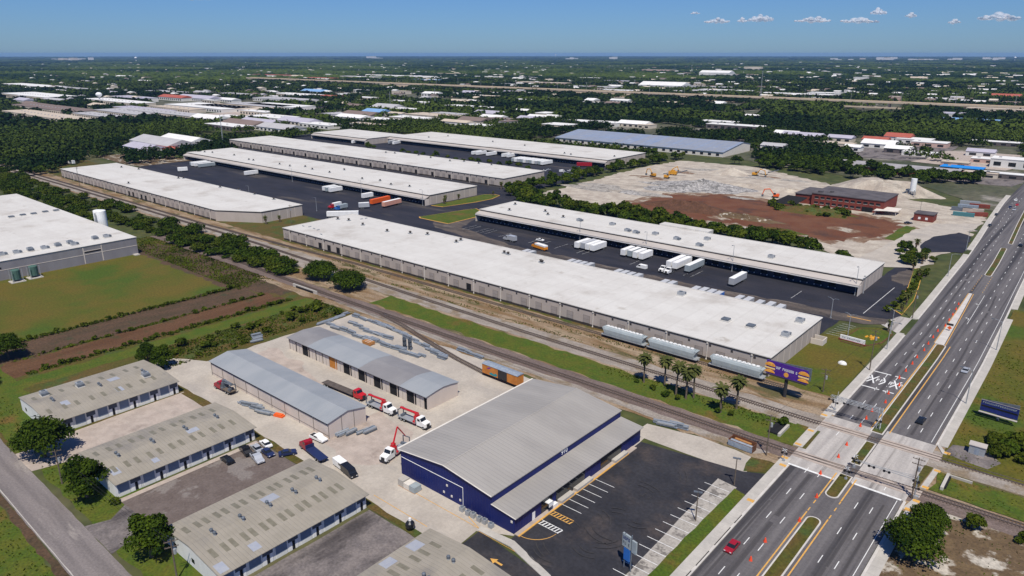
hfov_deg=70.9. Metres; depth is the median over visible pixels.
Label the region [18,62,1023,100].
town roofs
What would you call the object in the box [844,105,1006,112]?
ramp
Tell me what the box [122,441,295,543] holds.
workshop lot
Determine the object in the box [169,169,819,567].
tyre marks
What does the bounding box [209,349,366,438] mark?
storage shed
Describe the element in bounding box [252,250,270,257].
bush
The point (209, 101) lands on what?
building
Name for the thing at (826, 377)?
utility pole
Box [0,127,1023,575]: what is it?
open ground
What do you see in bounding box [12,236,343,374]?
weeds
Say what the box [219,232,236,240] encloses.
bush
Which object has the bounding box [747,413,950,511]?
tactile paving
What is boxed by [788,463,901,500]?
stop line
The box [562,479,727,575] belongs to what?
bay lines
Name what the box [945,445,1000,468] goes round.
utility pad
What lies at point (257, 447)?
parked car
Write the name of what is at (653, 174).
excavator
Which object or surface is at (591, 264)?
semi trailer
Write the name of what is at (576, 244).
semi trailer
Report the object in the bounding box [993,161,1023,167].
windows
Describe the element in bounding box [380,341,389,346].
steel bundle
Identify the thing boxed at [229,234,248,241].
bush
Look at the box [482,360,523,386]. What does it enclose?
boxcar
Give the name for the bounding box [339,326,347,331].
steel bundle
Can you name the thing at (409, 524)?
gas tank
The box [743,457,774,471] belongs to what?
grass corner
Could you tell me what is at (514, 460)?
blue building
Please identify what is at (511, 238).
truck
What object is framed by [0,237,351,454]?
rough grass
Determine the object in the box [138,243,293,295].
bare track
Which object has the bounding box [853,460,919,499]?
signal cantilever
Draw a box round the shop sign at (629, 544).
[622,532,637,571]
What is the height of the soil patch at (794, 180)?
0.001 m
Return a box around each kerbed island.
[420,209,478,222]
[433,194,498,206]
[842,329,890,345]
[894,269,921,313]
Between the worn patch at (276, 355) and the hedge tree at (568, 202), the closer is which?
the worn patch at (276, 355)
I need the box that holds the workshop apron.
[69,392,202,448]
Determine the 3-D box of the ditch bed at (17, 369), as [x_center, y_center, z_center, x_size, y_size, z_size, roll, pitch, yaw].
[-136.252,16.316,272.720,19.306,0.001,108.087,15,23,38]
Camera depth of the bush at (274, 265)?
343.57 m
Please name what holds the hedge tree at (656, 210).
on the open ground at (940, 267)
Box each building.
[1,92,76,98]
[2,83,67,86]
[2,109,88,120]
[11,103,96,114]
[13,97,35,101]
[21,101,38,103]
[42,97,64,100]
[72,112,121,117]
[84,98,155,106]
[87,102,105,106]
[93,108,158,116]
[113,106,176,110]
[114,95,158,101]
[122,141,164,149]
[127,108,196,117]
[130,134,196,146]
[145,90,188,92]
[150,105,205,112]
[158,94,191,101]
[161,133,212,142]
[165,102,249,112]
[181,94,221,101]
[190,113,228,119]
[193,90,209,92]
[202,99,219,103]
[202,103,272,111]
[204,122,253,131]
[220,97,240,102]
[221,118,262,129]
[223,102,289,107]
[240,109,277,114]
[242,117,280,122]
[247,102,315,109]
[247,114,298,119]
[252,96,318,101]
[255,122,306,131]
[276,116,322,125]
[277,92,323,95]
[299,122,341,129]
[301,89,324,92]
[321,112,341,117]
[336,113,372,120]
[342,110,384,117]
[362,108,389,115]
[370,103,406,108]
[371,75,440,77]
[373,117,399,119]
[388,111,405,114]
[389,115,433,118]
[397,378,643,533]
[399,90,410,93]
[405,112,456,117]
[421,91,442,95]
[430,112,467,114]
[441,119,474,125]
[456,116,492,124]
[474,110,504,113]
[480,114,507,117]
[488,117,518,119]
[499,120,517,122]
[517,115,538,117]
[518,81,568,83]
[527,114,550,116]
[534,111,552,114]
[542,122,575,126]
[570,85,622,88]
[584,98,599,101]
[594,89,636,91]
[595,120,619,126]
[610,98,631,102]
[618,120,653,127]
[637,124,656,128]
[638,81,690,87]
[642,69,669,70]
[698,89,753,90]
[699,70,734,74]
[704,119,739,122]
[706,122,766,129]
[744,67,762,68]
[760,142,787,148]
[764,92,836,95]
[774,130,799,133]
[776,186,901,214]
[782,131,824,140]
[807,92,840,95]
[824,141,856,146]
[828,134,855,141]
[845,144,863,151]
[853,77,868,78]
[860,138,898,148]
[861,136,890,139]
[883,144,913,153]
[884,132,914,139]
[888,96,900,100]
[895,137,934,142]
[901,150,939,156]
[911,140,950,147]
[940,159,970,165]
[940,164,985,170]
[944,112,964,116]
[959,168,998,178]
[965,148,997,156]
[966,107,1023,112]
[970,139,1023,146]
[970,156,990,163]
[984,170,1023,179]
[989,155,1023,169]
[992,93,1021,96]
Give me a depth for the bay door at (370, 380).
227.62 m
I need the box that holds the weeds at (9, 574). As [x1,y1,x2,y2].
[0,397,1022,575]
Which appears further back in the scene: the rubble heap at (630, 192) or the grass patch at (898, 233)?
the rubble heap at (630, 192)
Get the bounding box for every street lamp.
[960,366,972,403]
[991,318,1002,349]
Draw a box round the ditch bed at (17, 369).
[0,293,283,377]
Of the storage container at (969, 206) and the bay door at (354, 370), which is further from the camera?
the storage container at (969, 206)
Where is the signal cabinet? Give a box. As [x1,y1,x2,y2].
[968,440,987,456]
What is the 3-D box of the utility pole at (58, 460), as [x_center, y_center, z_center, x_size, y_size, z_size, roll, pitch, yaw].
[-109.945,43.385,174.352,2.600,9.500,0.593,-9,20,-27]
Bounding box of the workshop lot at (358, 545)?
[255,510,413,575]
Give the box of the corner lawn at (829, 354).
[767,327,892,397]
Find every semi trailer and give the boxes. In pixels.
[177,167,187,171]
[193,161,210,166]
[198,162,214,167]
[244,170,257,174]
[326,210,358,217]
[328,186,342,192]
[358,202,368,208]
[361,192,372,198]
[370,195,389,204]
[382,198,400,206]
[392,140,400,144]
[476,150,486,154]
[486,151,496,155]
[506,153,516,156]
[540,160,552,164]
[574,238,590,248]
[577,162,591,166]
[580,238,596,248]
[584,262,594,266]
[585,240,601,249]
[590,241,606,251]
[620,245,634,255]
[627,246,641,256]
[632,248,646,257]
[638,249,652,259]
[666,254,685,266]
[668,280,677,284]
[672,256,691,269]
[684,258,704,271]
[699,287,709,290]
[706,289,716,292]
[715,290,724,294]
[728,271,746,285]
[734,295,744,298]
[743,296,754,301]
[756,299,765,303]
[765,301,776,306]
[775,303,785,308]
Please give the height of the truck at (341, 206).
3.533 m
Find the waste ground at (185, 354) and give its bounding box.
[125,303,346,363]
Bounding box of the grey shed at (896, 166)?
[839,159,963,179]
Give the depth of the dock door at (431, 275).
330.83 m
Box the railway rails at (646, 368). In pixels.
[12,170,1023,484]
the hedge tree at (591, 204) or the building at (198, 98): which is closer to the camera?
the hedge tree at (591, 204)
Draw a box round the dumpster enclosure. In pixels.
[810,334,826,345]
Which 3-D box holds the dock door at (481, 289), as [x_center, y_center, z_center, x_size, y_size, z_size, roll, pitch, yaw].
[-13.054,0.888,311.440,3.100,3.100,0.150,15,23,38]
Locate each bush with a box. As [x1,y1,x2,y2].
[0,166,11,172]
[0,184,19,191]
[7,188,22,193]
[12,190,31,194]
[13,172,28,176]
[18,175,30,179]
[18,182,33,188]
[20,192,39,197]
[25,178,39,182]
[32,186,44,192]
[37,183,48,186]
[40,194,53,200]
[41,188,51,194]
[48,187,61,193]
[49,202,65,206]
[50,198,68,203]
[61,197,77,202]
[63,195,80,201]
[64,207,78,213]
[65,204,83,209]
[71,199,90,204]
[74,211,89,216]
[77,192,89,197]
[81,204,93,208]
[91,200,104,205]
[97,203,111,209]
[102,198,116,202]
[107,213,121,220]
[108,496,120,504]
[110,200,123,207]
[114,216,128,222]
[119,204,136,211]
[125,220,133,225]
[131,216,148,221]
[136,218,151,225]
[143,225,154,231]
[151,227,166,234]
[157,216,180,224]
[164,232,186,241]
[167,224,181,232]
[174,239,194,246]
[177,225,198,233]
[182,233,199,240]
[185,222,206,231]
[189,242,209,250]
[196,235,215,241]
[203,247,219,254]
[210,240,220,247]
[216,246,234,253]
[218,239,239,247]
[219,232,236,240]
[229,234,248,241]
[230,247,249,254]
[231,254,246,261]
[242,242,250,246]
[247,257,266,266]
[248,246,263,253]
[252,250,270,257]
[257,247,279,255]
[264,255,276,262]
[266,261,286,271]
[272,258,288,265]
[272,265,294,274]
[287,258,298,265]
[661,390,669,396]
[777,416,788,424]
[965,512,987,527]
[986,446,1001,456]
[987,430,997,435]
[987,434,998,440]
[988,438,997,446]
[991,441,1010,456]
[992,438,1017,454]
[997,432,1007,438]
[1004,431,1013,438]
[1007,439,1023,452]
[1010,442,1019,453]
[1011,431,1023,438]
[1014,452,1023,463]
[1014,530,1023,543]
[1017,438,1023,448]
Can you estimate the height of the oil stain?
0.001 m
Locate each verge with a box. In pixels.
[0,368,202,575]
[0,507,54,575]
[648,488,744,575]
[703,100,898,107]
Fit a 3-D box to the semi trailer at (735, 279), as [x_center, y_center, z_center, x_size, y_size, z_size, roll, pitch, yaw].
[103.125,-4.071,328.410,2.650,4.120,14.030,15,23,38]
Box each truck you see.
[214,379,236,394]
[238,444,252,455]
[249,451,264,463]
[299,438,327,461]
[309,432,327,442]
[322,380,366,400]
[328,201,341,208]
[334,203,347,210]
[365,393,397,415]
[379,426,409,462]
[397,406,431,429]
[503,234,516,241]
[531,242,547,250]
[658,265,665,272]
[664,267,673,274]
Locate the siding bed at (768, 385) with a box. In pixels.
[333,257,793,393]
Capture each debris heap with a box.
[718,212,785,223]
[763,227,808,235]
[777,205,857,218]
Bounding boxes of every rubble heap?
[620,190,639,194]
[638,181,666,184]
[643,185,700,192]
[655,178,758,193]
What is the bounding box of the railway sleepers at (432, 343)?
[379,314,513,386]
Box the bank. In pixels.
[0,285,256,364]
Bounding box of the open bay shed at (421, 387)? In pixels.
[286,327,458,409]
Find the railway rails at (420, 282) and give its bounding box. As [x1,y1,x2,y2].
[3,164,787,386]
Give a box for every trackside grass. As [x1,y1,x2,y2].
[370,296,807,444]
[929,472,1023,521]
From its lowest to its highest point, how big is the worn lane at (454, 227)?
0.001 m
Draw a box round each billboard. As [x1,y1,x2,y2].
[765,359,811,396]
[979,399,1019,421]
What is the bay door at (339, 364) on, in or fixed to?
in the open bay shed at (421, 387)
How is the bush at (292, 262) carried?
on the scrub ground at (137, 233)
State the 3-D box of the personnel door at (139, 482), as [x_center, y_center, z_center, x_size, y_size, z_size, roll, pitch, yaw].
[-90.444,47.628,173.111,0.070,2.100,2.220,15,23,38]
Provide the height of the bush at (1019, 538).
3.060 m
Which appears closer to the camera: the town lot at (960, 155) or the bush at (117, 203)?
the bush at (117, 203)
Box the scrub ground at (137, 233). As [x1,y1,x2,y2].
[0,171,299,269]
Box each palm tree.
[636,351,653,382]
[658,355,674,385]
[671,360,685,394]
[678,367,695,398]
[687,363,702,397]
[712,381,730,412]
[729,374,748,408]
[886,319,893,330]
[903,292,910,304]
[910,259,918,270]
[914,238,920,248]
[916,268,922,274]
[921,252,928,263]
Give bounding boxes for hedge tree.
[505,186,513,195]
[512,180,522,185]
[512,189,520,200]
[521,190,534,199]
[522,188,537,194]
[525,177,537,185]
[525,196,536,202]
[533,192,544,204]
[537,176,546,183]
[537,198,552,205]
[541,199,556,206]
[546,171,556,177]
[546,179,553,184]
[547,189,560,206]
[551,174,562,185]
[558,194,569,204]
[561,172,571,177]
[562,176,569,183]
[563,198,578,207]
[564,205,579,210]
[570,166,580,172]
[571,173,579,181]
[574,169,583,179]
[579,201,590,205]
[580,205,588,212]
[587,202,598,213]
[590,165,600,172]
[593,209,605,215]
[598,202,617,215]
[611,163,618,168]
[614,159,622,169]
[616,200,632,211]
[617,211,634,218]
[626,159,636,167]
[629,204,644,216]
[637,215,649,222]
[643,208,651,222]
[650,215,657,222]
[651,207,667,215]
[652,154,660,163]
[658,212,673,222]
[671,152,678,159]
[671,210,685,216]
[672,216,685,224]
[677,212,688,218]
[684,217,696,225]
[691,219,707,227]
[706,221,716,226]
[712,225,727,234]
[713,222,725,234]
[726,225,740,235]
[730,225,744,229]
[732,229,747,238]
[744,225,756,233]
[746,227,768,240]
[748,226,769,239]
[748,236,765,241]
[768,228,780,243]
[769,231,783,244]
[777,231,798,245]
[795,236,805,247]
[797,236,813,246]
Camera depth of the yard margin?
227.32 m
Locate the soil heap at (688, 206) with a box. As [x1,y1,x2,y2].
[639,199,733,215]
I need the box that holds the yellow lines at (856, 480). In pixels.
[756,279,990,575]
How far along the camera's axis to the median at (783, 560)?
152.22 m
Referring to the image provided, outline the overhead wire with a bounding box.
[61,456,168,539]
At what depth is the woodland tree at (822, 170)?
621.15 m
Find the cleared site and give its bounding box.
[543,161,986,268]
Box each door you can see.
[75,413,86,427]
[87,415,95,423]
[97,406,108,419]
[109,407,117,415]
[117,481,130,496]
[119,399,129,412]
[130,400,138,408]
[131,480,141,491]
[140,392,149,404]
[143,470,155,485]
[151,393,158,401]
[156,470,165,480]
[160,386,169,398]
[168,460,179,475]
[180,460,189,470]
[191,451,202,465]
[203,451,211,460]
[214,442,224,455]
[224,571,233,575]
[225,441,233,451]
[235,433,245,446]
[235,567,246,575]
[246,433,253,442]
[249,555,261,573]
[263,553,272,565]
[275,541,287,558]
[288,538,297,551]
[290,340,296,351]
[296,343,302,353]
[300,527,311,544]
[309,348,315,359]
[312,525,321,537]
[316,351,322,362]
[323,354,329,366]
[324,515,334,530]
[329,357,336,369]
[335,512,343,524]
[337,360,343,371]
[346,502,356,518]
[351,366,358,379]
[357,501,364,511]
[366,373,373,385]
[382,380,389,392]
[399,387,406,400]
[416,394,424,408]
[418,269,422,276]
[429,272,433,279]
[441,276,445,282]
[453,279,458,286]
[466,283,470,289]
[479,286,484,293]
[493,290,497,297]
[498,370,506,381]
[506,293,511,301]
[521,297,526,305]
[536,302,541,309]
[551,306,556,313]
[567,310,572,318]
[583,314,589,323]
[600,319,606,326]
[674,339,682,344]
[695,345,702,354]
[786,274,793,279]
[828,282,835,288]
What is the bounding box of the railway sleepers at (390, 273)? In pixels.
[1,164,783,387]
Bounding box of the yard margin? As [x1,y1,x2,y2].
[317,294,768,453]
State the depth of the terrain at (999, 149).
1011.94 m
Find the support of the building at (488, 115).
on the terrain at (999, 149)
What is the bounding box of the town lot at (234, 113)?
[208,112,246,115]
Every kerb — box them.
[419,208,479,223]
[687,196,1023,575]
[762,516,820,575]
[825,473,852,497]
[840,328,892,346]
[849,441,876,466]
[870,344,945,434]
[896,268,920,314]
[984,248,1006,275]
[1008,211,1023,243]
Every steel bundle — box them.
[241,401,257,405]
[249,404,264,409]
[250,338,262,342]
[251,332,262,336]
[252,335,262,339]
[257,409,272,415]
[321,318,333,322]
[329,324,340,329]
[335,428,348,436]
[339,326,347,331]
[345,427,356,435]
[346,329,355,333]
[351,333,362,338]
[356,427,366,434]
[362,328,373,333]
[362,425,376,433]
[377,322,388,327]
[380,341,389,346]
[382,334,393,339]
[386,324,394,329]
[393,345,406,349]
[402,334,411,338]
[420,342,429,346]
[437,353,447,359]
[456,346,466,351]
[473,353,483,358]
[656,419,674,427]
[670,420,683,426]
[676,425,688,430]
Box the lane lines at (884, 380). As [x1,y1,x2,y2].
[718,198,1023,575]
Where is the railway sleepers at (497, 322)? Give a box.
[13,170,1023,485]
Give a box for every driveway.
[16,434,86,470]
[85,505,163,553]
[881,316,910,332]
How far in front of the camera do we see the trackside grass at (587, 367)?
239.23 m
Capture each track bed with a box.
[0,165,326,260]
[150,235,1023,537]
[295,260,1023,495]
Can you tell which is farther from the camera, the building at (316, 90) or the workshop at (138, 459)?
the building at (316, 90)
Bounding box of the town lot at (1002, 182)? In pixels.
[944,178,1023,186]
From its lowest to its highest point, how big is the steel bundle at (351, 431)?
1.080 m
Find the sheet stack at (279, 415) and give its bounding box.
[273,412,284,417]
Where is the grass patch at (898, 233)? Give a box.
[885,226,915,240]
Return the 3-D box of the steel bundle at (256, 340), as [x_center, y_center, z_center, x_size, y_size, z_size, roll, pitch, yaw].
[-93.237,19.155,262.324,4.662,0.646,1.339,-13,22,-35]
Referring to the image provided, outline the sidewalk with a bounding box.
[670,195,1023,575]
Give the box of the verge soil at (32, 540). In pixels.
[0,493,69,575]
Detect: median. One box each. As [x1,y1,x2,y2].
[764,517,818,575]
[827,474,850,496]
[851,441,874,464]
[872,344,944,433]
[985,248,1005,275]
[1009,213,1023,243]
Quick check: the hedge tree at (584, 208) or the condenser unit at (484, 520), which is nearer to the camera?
the condenser unit at (484, 520)
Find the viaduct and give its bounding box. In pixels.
[246,77,1023,108]
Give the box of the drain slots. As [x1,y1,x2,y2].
[686,515,741,575]
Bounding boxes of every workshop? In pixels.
[18,360,179,427]
[79,402,256,496]
[167,458,368,575]
[357,528,510,575]
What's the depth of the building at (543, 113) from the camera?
1180.45 m
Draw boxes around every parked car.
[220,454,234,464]
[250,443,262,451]
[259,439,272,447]
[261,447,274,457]
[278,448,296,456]
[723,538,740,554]
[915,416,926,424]
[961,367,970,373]
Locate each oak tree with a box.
[0,332,28,358]
[7,415,77,457]
[60,454,110,497]
[120,512,174,557]
[134,342,155,361]
[148,343,173,367]
[302,259,338,278]
[326,268,365,288]
[880,513,947,566]
[909,501,952,531]
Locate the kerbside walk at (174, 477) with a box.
[120,441,257,501]
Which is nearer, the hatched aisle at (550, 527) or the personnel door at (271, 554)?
the personnel door at (271, 554)
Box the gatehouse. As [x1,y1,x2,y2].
[913,202,937,222]
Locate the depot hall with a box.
[555,129,750,156]
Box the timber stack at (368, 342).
[362,339,374,345]
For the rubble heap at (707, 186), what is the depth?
554.56 m
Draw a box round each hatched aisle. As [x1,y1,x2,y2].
[538,520,562,532]
[550,511,574,523]
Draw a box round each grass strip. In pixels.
[181,391,421,537]
[781,423,807,444]
[801,431,820,448]
[912,465,932,486]
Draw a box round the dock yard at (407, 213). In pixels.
[137,134,911,333]
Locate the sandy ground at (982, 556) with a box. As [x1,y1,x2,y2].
[879,514,1023,575]
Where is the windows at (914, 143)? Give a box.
[914,143,943,146]
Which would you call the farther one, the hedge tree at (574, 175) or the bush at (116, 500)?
the hedge tree at (574, 175)
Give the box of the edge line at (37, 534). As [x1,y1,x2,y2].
[0,490,72,575]
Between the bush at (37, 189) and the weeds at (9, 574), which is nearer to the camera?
the weeds at (9, 574)
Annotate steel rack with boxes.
[402,337,406,346]
[408,338,411,349]
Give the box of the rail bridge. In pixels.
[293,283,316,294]
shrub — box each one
[41,363,48,368]
[57,358,65,363]
[168,349,178,353]
[174,337,186,345]
[200,341,210,345]
[204,334,214,339]
[230,322,239,326]
[246,322,254,328]
[254,321,261,326]
[261,326,271,331]
[285,311,294,319]
[296,306,306,311]
[309,303,319,309]
[333,307,341,314]
[841,208,851,213]
[883,305,891,310]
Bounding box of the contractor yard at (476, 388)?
[155,314,643,542]
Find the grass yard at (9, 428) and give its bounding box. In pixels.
[0,402,81,452]
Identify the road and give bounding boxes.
[691,184,1023,575]
[859,223,982,267]
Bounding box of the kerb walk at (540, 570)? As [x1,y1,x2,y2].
[478,526,550,575]
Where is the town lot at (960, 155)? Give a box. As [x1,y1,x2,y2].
[912,151,1022,170]
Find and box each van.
[332,455,346,468]
[340,461,357,478]
[636,264,647,268]
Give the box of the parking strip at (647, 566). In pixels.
[625,479,736,575]
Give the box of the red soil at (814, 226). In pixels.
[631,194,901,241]
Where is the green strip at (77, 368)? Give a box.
[17,298,313,388]
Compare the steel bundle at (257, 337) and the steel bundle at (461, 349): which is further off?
the steel bundle at (257, 337)
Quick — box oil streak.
[704,270,995,575]
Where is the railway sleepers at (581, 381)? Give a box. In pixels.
[163,235,1023,528]
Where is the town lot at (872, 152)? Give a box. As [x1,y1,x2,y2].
[856,143,957,160]
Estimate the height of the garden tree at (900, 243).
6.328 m
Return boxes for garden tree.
[895,247,904,254]
[896,240,905,246]
[898,253,910,260]
[902,240,912,250]
[905,250,915,254]
[913,252,921,258]
[929,255,937,261]
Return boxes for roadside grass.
[942,310,1023,483]
[1018,296,1023,310]
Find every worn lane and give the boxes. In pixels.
[433,217,890,323]
[891,269,924,285]
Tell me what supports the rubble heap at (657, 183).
on the cleared site
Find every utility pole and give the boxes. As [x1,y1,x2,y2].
[49,449,62,483]
[163,539,178,575]
[765,414,775,455]
[821,369,829,391]
[869,330,879,369]
[911,457,925,498]
[912,290,919,317]
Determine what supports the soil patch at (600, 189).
on the cleared site
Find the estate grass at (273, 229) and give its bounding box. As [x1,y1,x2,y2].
[4,159,824,377]
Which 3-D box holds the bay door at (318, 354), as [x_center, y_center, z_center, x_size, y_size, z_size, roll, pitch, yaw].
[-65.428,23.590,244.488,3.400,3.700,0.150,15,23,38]
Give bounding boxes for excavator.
[645,168,655,176]
[664,166,678,178]
[752,169,766,176]
[761,188,779,197]
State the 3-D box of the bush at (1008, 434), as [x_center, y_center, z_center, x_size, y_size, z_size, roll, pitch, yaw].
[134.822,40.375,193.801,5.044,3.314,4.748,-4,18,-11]
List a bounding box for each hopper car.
[601,325,647,347]
[646,337,699,361]
[708,354,765,380]
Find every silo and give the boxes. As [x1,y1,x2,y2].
[93,209,107,225]
[903,178,917,194]
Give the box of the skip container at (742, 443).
[728,434,756,453]
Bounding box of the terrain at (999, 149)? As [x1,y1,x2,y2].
[6,75,1023,173]
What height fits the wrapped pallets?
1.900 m
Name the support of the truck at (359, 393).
on the contractor yard at (476, 388)
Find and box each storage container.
[951,206,966,210]
[953,211,974,216]
[958,204,978,208]
[960,200,979,204]
[962,207,983,211]
[969,203,989,208]
[969,212,987,216]
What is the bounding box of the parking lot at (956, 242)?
[920,233,970,252]
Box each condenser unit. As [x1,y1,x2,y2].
[459,505,464,512]
[465,509,470,516]
[470,511,476,518]
[476,515,482,522]
[481,517,487,524]
[488,521,493,528]
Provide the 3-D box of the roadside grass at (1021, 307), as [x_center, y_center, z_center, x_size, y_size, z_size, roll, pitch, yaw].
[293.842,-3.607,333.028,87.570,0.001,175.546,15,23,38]
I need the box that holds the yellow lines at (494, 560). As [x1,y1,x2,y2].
[374,493,555,565]
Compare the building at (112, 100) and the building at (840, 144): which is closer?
the building at (840, 144)
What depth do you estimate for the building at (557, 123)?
997.81 m
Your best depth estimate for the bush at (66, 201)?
499.55 m
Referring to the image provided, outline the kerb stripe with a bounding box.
[518,453,628,536]
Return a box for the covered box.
[838,361,846,364]
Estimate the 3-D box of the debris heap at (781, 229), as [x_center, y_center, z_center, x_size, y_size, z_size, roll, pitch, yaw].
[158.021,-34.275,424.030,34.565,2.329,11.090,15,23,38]
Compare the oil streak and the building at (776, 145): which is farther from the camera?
the building at (776, 145)
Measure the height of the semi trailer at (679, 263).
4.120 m
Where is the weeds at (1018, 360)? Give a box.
[331,259,1023,514]
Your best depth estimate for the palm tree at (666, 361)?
224.47 m
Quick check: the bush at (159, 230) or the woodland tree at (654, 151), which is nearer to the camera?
the bush at (159, 230)
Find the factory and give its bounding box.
[0,194,139,280]
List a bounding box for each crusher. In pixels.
[663,170,687,175]
[758,169,778,174]
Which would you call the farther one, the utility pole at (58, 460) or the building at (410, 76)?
the building at (410, 76)
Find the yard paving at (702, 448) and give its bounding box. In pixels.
[640,424,750,471]
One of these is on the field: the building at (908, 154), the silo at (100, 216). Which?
the silo at (100, 216)
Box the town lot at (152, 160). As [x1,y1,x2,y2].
[98,154,190,165]
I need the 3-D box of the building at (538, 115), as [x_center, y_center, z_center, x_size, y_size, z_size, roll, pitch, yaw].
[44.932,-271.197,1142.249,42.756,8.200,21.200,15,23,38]
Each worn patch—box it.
[257,348,323,384]
[308,411,412,464]
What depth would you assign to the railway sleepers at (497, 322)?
276.79 m
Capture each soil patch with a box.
[561,184,611,191]
[577,183,625,189]
[618,190,672,197]
[629,175,669,180]
[669,170,698,174]
[685,168,708,170]
[707,216,729,219]
[728,196,753,199]
[731,175,773,179]
[783,179,807,182]
[827,226,860,232]
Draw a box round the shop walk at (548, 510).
[513,446,636,535]
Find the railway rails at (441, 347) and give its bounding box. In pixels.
[381,313,509,383]
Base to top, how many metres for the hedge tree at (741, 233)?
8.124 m
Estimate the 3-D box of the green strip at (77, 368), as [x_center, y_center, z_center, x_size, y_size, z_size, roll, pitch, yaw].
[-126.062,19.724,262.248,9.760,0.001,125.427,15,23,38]
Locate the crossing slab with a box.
[789,416,935,500]
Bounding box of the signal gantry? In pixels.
[828,394,883,429]
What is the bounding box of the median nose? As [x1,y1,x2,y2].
[935,293,971,344]
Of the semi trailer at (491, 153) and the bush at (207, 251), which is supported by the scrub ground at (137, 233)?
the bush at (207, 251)
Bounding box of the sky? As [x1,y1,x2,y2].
[0,0,1023,56]
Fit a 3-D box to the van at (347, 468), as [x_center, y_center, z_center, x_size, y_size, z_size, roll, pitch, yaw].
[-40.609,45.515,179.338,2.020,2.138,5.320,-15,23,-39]
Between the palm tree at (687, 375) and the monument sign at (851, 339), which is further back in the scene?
the monument sign at (851, 339)
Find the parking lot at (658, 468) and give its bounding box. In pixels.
[511,442,764,575]
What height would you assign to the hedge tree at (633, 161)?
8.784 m
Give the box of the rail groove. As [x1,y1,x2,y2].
[805,455,933,495]
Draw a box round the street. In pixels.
[0,439,131,575]
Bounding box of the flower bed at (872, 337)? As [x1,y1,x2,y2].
[854,330,878,339]
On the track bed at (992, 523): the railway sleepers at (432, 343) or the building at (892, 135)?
the railway sleepers at (432, 343)
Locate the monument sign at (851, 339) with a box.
[838,334,865,345]
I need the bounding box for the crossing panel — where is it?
[792,421,941,497]
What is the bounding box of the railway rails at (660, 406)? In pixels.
[164,234,1023,527]
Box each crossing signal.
[781,448,787,461]
[832,392,838,409]
[843,466,850,479]
[851,453,858,467]
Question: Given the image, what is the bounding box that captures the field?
[0,255,226,339]
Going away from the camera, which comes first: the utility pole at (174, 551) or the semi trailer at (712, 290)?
the utility pole at (174, 551)
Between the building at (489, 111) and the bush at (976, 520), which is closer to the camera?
the bush at (976, 520)
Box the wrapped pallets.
[398,475,420,493]
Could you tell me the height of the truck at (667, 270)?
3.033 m
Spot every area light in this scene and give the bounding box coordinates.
[694,490,702,520]
[733,457,740,484]
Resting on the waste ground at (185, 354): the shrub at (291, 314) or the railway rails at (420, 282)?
the shrub at (291, 314)
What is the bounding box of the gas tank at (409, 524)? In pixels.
[405,517,414,529]
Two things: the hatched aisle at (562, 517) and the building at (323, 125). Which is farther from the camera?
the building at (323, 125)
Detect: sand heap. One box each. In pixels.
[711,167,750,176]
[724,182,772,190]
[770,188,799,193]
[832,177,945,198]
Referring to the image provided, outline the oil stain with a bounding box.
[703,270,996,575]
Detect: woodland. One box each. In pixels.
[0,56,1023,60]
[0,59,1023,66]
[0,64,1023,83]
[0,77,1023,129]
[0,114,1023,170]
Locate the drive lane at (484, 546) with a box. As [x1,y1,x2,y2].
[463,532,539,575]
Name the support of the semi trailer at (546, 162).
on the dock yard at (407, 213)
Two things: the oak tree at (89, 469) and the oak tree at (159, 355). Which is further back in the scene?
the oak tree at (159, 355)
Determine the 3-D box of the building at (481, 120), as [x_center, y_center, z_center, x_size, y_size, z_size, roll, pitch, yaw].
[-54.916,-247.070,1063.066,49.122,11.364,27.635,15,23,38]
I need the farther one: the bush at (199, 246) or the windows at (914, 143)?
the windows at (914, 143)
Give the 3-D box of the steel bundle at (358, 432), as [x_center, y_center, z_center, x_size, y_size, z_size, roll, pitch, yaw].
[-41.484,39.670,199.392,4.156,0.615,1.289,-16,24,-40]
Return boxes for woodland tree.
[18,165,31,172]
[29,168,39,174]
[35,165,45,170]
[46,164,58,172]
[647,148,658,154]
[730,155,738,163]
[754,158,762,166]
[755,152,764,156]
[761,160,771,168]
[769,157,778,167]
[778,153,787,159]
[792,155,804,160]
[796,162,804,171]
[807,165,815,173]
[815,159,826,165]
[819,168,825,174]
[827,159,834,164]
[832,166,839,172]
[833,159,844,167]
[848,166,859,178]
[853,155,862,160]
[854,164,864,168]
[858,168,870,175]
[864,159,875,166]
[871,161,882,167]
[873,170,883,177]
[885,166,894,170]
[885,170,895,179]
[894,168,905,177]
[901,165,911,175]
[913,169,926,173]
[920,175,927,183]
[927,172,938,182]
[937,171,950,182]
[956,173,971,183]
[971,174,980,183]
[972,169,985,181]
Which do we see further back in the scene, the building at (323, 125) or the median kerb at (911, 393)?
the building at (323, 125)
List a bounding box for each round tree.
[805,238,823,250]
[835,249,851,256]
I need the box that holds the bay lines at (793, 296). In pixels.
[476,230,893,335]
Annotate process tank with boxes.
[8,267,26,283]
[25,264,43,279]
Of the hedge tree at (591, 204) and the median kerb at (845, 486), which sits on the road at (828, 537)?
the median kerb at (845, 486)
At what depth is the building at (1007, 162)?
659.15 m
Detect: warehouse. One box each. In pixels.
[60,163,302,222]
[183,148,476,205]
[229,136,543,186]
[283,214,822,376]
[311,129,403,143]
[387,132,644,166]
[475,201,884,295]

